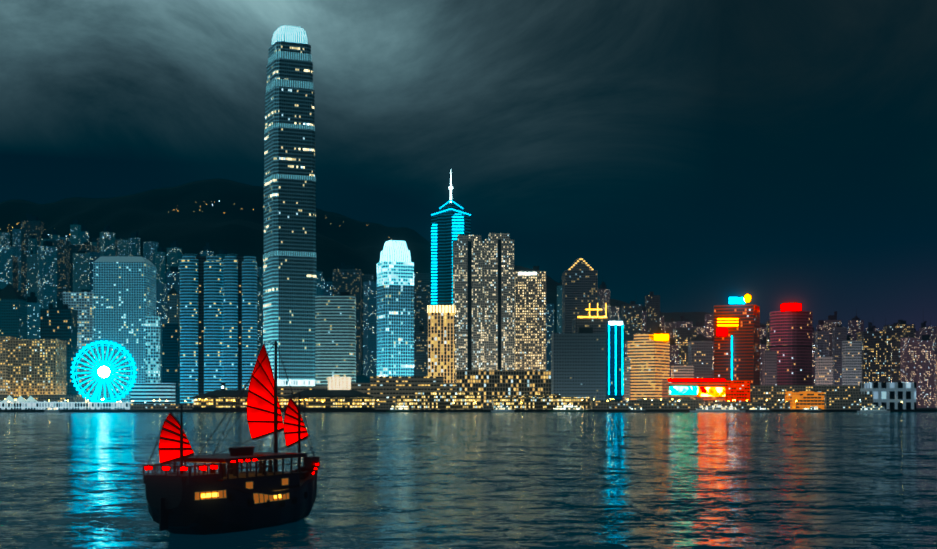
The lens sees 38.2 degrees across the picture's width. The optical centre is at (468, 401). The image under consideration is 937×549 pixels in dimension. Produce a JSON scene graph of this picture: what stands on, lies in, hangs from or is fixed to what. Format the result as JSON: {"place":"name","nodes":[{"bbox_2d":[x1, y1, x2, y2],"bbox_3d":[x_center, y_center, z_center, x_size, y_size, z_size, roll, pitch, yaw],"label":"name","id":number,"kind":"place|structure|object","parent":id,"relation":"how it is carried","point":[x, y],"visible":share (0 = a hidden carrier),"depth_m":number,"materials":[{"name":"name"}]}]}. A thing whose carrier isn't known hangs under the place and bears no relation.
{"place":"outdoors","nodes":[
{"label":"outdoors","id":0,"kind":"place"},
{"bbox_2d":[0,336,16,394],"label":"building","id":1,"kind":"structure","parent":0,"point":[3,365],"depth_m":1542.63,"materials":[{"name":"grey"}]},
{"bbox_2d":[93,256,155,401],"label":"skyscraper","id":2,"kind":"structure","parent":0,"point":[124,296],"depth_m":1625.76,"materials":[{"name":"teal glass"}]},
{"bbox_2d":[145,311,159,382],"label":"building","id":3,"kind":"structure","parent":0,"point":[152,349],"depth_m":1547.22,"materials":[{"name":"blue glass"}]},
{"bbox_2d":[263,25,316,385],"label":"skyscraper","id":4,"kind":"structure","parent":0,"point":[289,272],"depth_m":1569.09,"materials":[{"name":"grey glass"}]},
{"bbox_2d":[0,178,765,382],"bbox_3d":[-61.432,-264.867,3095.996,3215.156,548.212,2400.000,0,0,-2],"label":"mountain","id":5,"kind":"structure","parent":0,"point":[189,220],"depth_m":2981.50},
{"bbox_2d":[377,240,413,376],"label":"skyscraper","id":6,"kind":"structure","parent":0,"point":[395,311],"depth_m":1632.90,"materials":[{"name":"blue glass"}]},
{"bbox_2d":[414,326,427,376],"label":"building","id":7,"kind":"structure","parent":0,"point":[421,352],"depth_m":1695.54,"materials":[{"name":"grey"}]},
{"bbox_2d":[431,175,470,304],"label":"skyscraper","id":8,"kind":"structure","parent":0,"point":[450,221],"depth_m":1804.29,"materials":[{"name":"blue glass"}]},
{"bbox_2d":[0,412,936,548],"bbox_3d":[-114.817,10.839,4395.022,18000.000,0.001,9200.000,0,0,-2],"label":"harbour water","id":9,"kind":"structure","parent":0,"point":[619,480],"depth_m":188.84,"materials":[{"name":"blue liquid"}]},
{"bbox_2d":[44,407,59,411],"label":"ferry","id":10,"kind":"object","parent":9,"relation":"on","point":[51,409],"visible":0.83,"depth_m":1423.71,"materials":[{"name":"grey"}]},
{"bbox_2d":[142,341,319,534],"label":"junk boat","id":11,"kind":"object","parent":9,"relation":"on","point":[231,500],"visible":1,"depth_m":114.27,"materials":[{"name":"brown wood"}]},
{"bbox_2d":[386,404,412,411],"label":"ferry","id":12,"kind":"object","parent":9,"relation":"on","point":[399,408],"visible":0.92,"depth_m":1432.69,"materials":[{"name":"white"}]},
{"bbox_2d":[491,401,513,411],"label":"ferry","id":13,"kind":"object","parent":9,"relation":"on","point":[502,408],"visible":0.92,"depth_m":1440.94,"materials":[{"name":"grey"}]},
{"bbox_2d":[548,404,587,411],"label":"ferry","id":14,"kind":"object","parent":9,"relation":"on","point":[568,408],"visible":0.92,"depth_m":1431.42,"materials":[{"name":"white"}]},
{"bbox_2d":[628,407,646,411],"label":"ferry","id":15,"kind":"object","parent":9,"relation":"on","point":[637,409],"visible":0.88,"depth_m":1430.27,"materials":[{"name":"grey"}]},
{"bbox_2d":[689,401,745,411],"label":"ferry","id":16,"kind":"object","parent":9,"relation":"on","point":[717,407],"visible":0.83,"depth_m":1445.26,"materials":[{"name":"grey"}]},
{"bbox_2d":[746,403,772,411],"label":"ferry","id":17,"kind":"object","parent":9,"relation":"on","point":[759,409],"visible":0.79,"depth_m":1428.13,"materials":[{"name":"grey"}]},
{"bbox_2d":[801,407,822,411],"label":"ferry","id":18,"kind":"object","parent":9,"relation":"on","point":[811,409],"visible":0.83,"depth_m":1419.90,"materials":[{"name":"grey metal"}]},
{"bbox_2d":[857,401,889,411],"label":"ferry","id":19,"kind":"object","parent":9,"relation":"on","point":[873,407],"visible":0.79,"depth_m":1385.50,"materials":[{"name":"grey"}]},
{"bbox_2d":[0,408,936,411],"bbox_3d":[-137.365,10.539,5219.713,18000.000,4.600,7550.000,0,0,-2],"label":"seawall","id":20,"kind":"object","parent":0,"point":[824,410],"depth_m":1446.83,"materials":[{"name":"grey concrete"}]},
{"bbox_2d":[0,284,26,338],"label":"high-rise building","id":21,"kind":"structure","parent":20,"relation":"on","point":[13,311],"depth_m":1741.27,"materials":[{"name":"grey"}]},
{"bbox_2d":[13,256,17,290],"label":"building","id":22,"kind":"structure","parent":20,"relation":"on","point":[15,272],"depth_m":2100.73,"materials":[{"name":"grey"}]},
{"bbox_2d":[21,214,43,298],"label":"building","id":23,"kind":"structure","parent":20,"relation":"on","point":[32,226],"depth_m":2277.03,"materials":[{"name":"grey"}]},
{"bbox_2d":[8,331,65,394],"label":"office building","id":24,"kind":"structure","parent":20,"relation":"on","point":[36,366],"depth_m":1523.79,"materials":[{"name":"gold glass"}]},
{"bbox_2d":[40,303,76,394],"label":"high-rise building","id":25,"kind":"structure","parent":20,"relation":"on","point":[59,324],"depth_m":1633.86,"materials":[{"name":"grey"}]},
{"bbox_2d":[46,239,70,299],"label":"building","id":26,"kind":"structure","parent":20,"relation":"on","point":[63,264],"depth_m":2278.68,"materials":[{"name":"grey"}]},
{"bbox_2d":[63,290,92,401],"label":"building grid","id":27,"kind":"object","parent":20,"relation":"on","point":[81,302],"visible":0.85,"depth_m":1743.64,"materials":[{"name":"grey"}]},
{"bbox_2d":[70,242,95,291],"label":"building","id":28,"kind":"structure","parent":20,"relation":"on","point":[87,247],"depth_m":2299.07,"materials":[{"name":"grey"}]},
{"bbox_2d":[0,289,167,382],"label":"buildings","id":29,"kind":"structure","parent":20,"relation":"on","point":[34,307],"depth_m":1778.86,"materials":[{"name":"teal"}]},
{"bbox_2d":[70,340,136,401],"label":"observation wheel","id":30,"kind":"object","parent":20,"relation":"on","point":[103,371],"visible":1,"depth_m":1464.34,"materials":[{"name":"teal metal"}]},
{"bbox_2d":[97,237,116,255],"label":"building","id":31,"kind":"structure","parent":20,"relation":"on","point":[98,244],"depth_m":2320.09,"materials":[{"name":"grey"}]},
{"bbox_2d":[162,324,179,403],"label":"dark building","id":32,"kind":"structure","parent":20,"relation":"on","point":[170,353],"depth_m":1532.89,"materials":[{"name":"grey glass"}]},
{"bbox_2d":[167,288,178,323],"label":"high-rise building","id":33,"kind":"structure","parent":20,"relation":"on","point":[173,305],"depth_m":1786.54,"materials":[{"name":"teal"}]},
{"bbox_2d":[0,220,376,289],"bbox_3d":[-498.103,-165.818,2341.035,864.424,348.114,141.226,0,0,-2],"label":"buildings","id":34,"kind":"structure","parent":20,"relation":"on","point":[154,253],"depth_m":2329.50,"materials":[{"name":"grey"}]},
{"bbox_2d":[180,254,256,403],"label":"building","id":35,"kind":"structure","parent":20,"relation":"on","point":[218,321],"depth_m":1510.51,"materials":[{"name":"blue glass"}]},
{"bbox_2d":[0,241,599,377],"bbox_3d":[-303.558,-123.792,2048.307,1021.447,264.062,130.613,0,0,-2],"label":"high-rise buildings","id":36,"kind":"structure","parent":20,"relation":"on","point":[42,274],"depth_m":2015.97,"materials":[{"name":"grey"}]},
{"bbox_2d":[315,292,355,385],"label":"office building","id":37,"kind":"structure","parent":20,"relation":"on","point":[335,336],"depth_m":1523.15,"materials":[{"name":"grey glass"}]},
{"bbox_2d":[333,265,361,375],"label":"building","id":38,"kind":"structure","parent":20,"relation":"on","point":[347,278],"depth_m":1992.75,"materials":[{"name":"grey"}]},
{"bbox_2d":[362,267,372,363],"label":"building","id":39,"kind":"structure","parent":20,"relation":"on","point":[367,277],"depth_m":2042.91,"materials":[{"name":"grey"}]},
{"bbox_2d":[415,273,430,330],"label":"building","id":40,"kind":"structure","parent":20,"relation":"on","point":[422,291],"depth_m":1945.44,"materials":[{"name":"grey"}]},
{"bbox_2d":[427,305,454,382],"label":"high-rise building","id":41,"kind":"structure","parent":20,"relation":"on","point":[441,340],"depth_m":1526.23,"materials":[{"name":"grey"}]},
{"bbox_2d":[0,370,915,409],"bbox_3d":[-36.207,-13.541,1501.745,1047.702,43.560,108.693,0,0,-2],"label":"waterfront buildings","id":42,"kind":"structure","parent":20,"relation":"on","point":[492,389],"depth_m":1475.07,"materials":[{"name":"grey"}]},
{"bbox_2d":[453,233,513,382],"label":"harbour residences","id":43,"kind":"structure","parent":20,"relation":"on","point":[483,287],"depth_m":1697.74,"materials":[{"name":"grey"}]},
{"bbox_2d":[514,266,545,369],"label":"building","id":44,"kind":"structure","parent":20,"relation":"on","point":[529,320],"depth_m":1619.15,"materials":[{"name":"grey"}]},
{"bbox_2d":[551,327,605,400],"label":"office building","id":45,"kind":"structure","parent":20,"relation":"on","point":[578,364],"depth_m":1520.56,"materials":[{"name":"grey glass"}]},
{"bbox_2d":[562,258,597,332],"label":"skyscraper","id":46,"kind":"structure","parent":20,"relation":"on","point":[579,285],"depth_m":2001.88,"materials":[{"name":"black glass"}]},
{"bbox_2d":[623,354,629,400],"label":"building","id":47,"kind":"structure","parent":20,"relation":"on","point":[626,378],"depth_m":1542.02,"materials":[{"name":"grey"}]},
{"bbox_2d":[621,301,641,341],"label":"building","id":48,"kind":"structure","parent":20,"relation":"on","point":[631,315],"depth_m":2104.32,"materials":[{"name":"grey"}]},
{"bbox_2d":[627,333,669,400],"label":"office building","id":49,"kind":"structure","parent":20,"relation":"on","point":[648,354],"depth_m":1546.65,"materials":[{"name":"grey"}]},
{"bbox_2d":[645,292,659,333],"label":"building","id":50,"kind":"structure","parent":20,"relation":"on","point":[652,302],"depth_m":2205.59,"materials":[{"name":"grey"}]},
{"bbox_2d":[673,328,696,364],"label":"building","id":51,"kind":"structure","parent":20,"relation":"on","point":[682,337],"depth_m":1905.55,"materials":[{"name":"grey"}]},
{"bbox_2d":[688,334,711,378],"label":"building","id":52,"kind":"structure","parent":20,"relation":"on","point":[700,352],"depth_m":1705.29,"materials":[{"name":"grey"}]},
{"bbox_2d":[546,275,936,355],"bbox_3d":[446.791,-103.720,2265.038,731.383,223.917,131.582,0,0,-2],"label":"buildings","id":53,"kind":"structure","parent":20,"relation":"on","point":[612,312],"depth_m":2230.97,"materials":[{"name":"grey"}]},
{"bbox_2d":[766,320,769,350],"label":"building","id":54,"kind":"structure","parent":20,"relation":"on","point":[767,335],"depth_m":1909.40,"materials":[{"name":"grey"}]},
{"bbox_2d":[762,351,776,384],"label":"building","id":55,"kind":"structure","parent":20,"relation":"on","point":[769,367],"depth_m":1566.73,"materials":[{"name":"grey"}]},
{"bbox_2d":[623,314,936,407],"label":"buildings","id":56,"kind":"structure","parent":20,"relation":"on","point":[918,362],"depth_m":1877.75,"materials":[{"name":"grey"}]},
{"bbox_2d":[815,342,832,384],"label":"building","id":57,"kind":"structure","parent":20,"relation":"on","point":[823,370],"depth_m":1548.36,"materials":[{"name":"grey"}]},
{"bbox_2d":[832,325,846,384],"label":"building","id":58,"kind":"structure","parent":20,"relation":"on","point":[839,334],"depth_m":1911.61,"materials":[{"name":"grey"}]},
{"bbox_2d":[883,321,914,381],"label":"building","id":59,"kind":"structure","parent":20,"relation":"on","point":[902,330],"depth_m":1913.87,"materials":[{"name":"grey"}]},
{"bbox_2d":[0,0,936,334],"label":"sky","id":60,"kind":"structure","parent":0,"point":[697,155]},
{"bbox_2d":[572,303,607,400],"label":"high-rise building","id":61,"kind":"structure","parent":0,"point":[597,323],"depth_m":1761.66,"materials":[{"name":"grey"}]},
{"bbox_2d":[607,317,622,400],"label":"high-rise building","id":62,"kind":"structure","parent":0,"point":[615,360],"depth_m":1531.61,"materials":[{"name":"blue glass"}]},
{"bbox_2d":[671,365,693,378],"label":"building","id":63,"kind":"structure","parent":0,"point":[682,371],"depth_m":1543.87,"materials":[{"name":"grey"}]},
{"bbox_2d":[714,294,759,384],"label":"high-rise building","id":64,"kind":"structure","parent":0,"point":[736,342],"depth_m":1567.28,"materials":[{"name":"grey"}]},
{"bbox_2d":[769,303,812,384],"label":"round tower","id":65,"kind":"structure","parent":0,"point":[791,334],"depth_m":1610.93,"materials":[{"name":"red"}]},
{"bbox_2d":[815,329,828,356],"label":"building","id":66,"kind":"structure","parent":0,"point":[822,336],"depth_m":1709.46,"materials":[{"name":"grey"}]},
{"bbox_2d":[842,327,861,384],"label":"building","id":67,"kind":"structure","parent":0,"point":[852,362],"depth_m":1609.74,"materials":[{"name":"grey"}]},
{"bbox_2d":[856,320,890,382],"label":"building","id":68,"kind":"structure","parent":0,"point":[876,356],"depth_m":1812.21,"materials":[{"name":"grey glass"}]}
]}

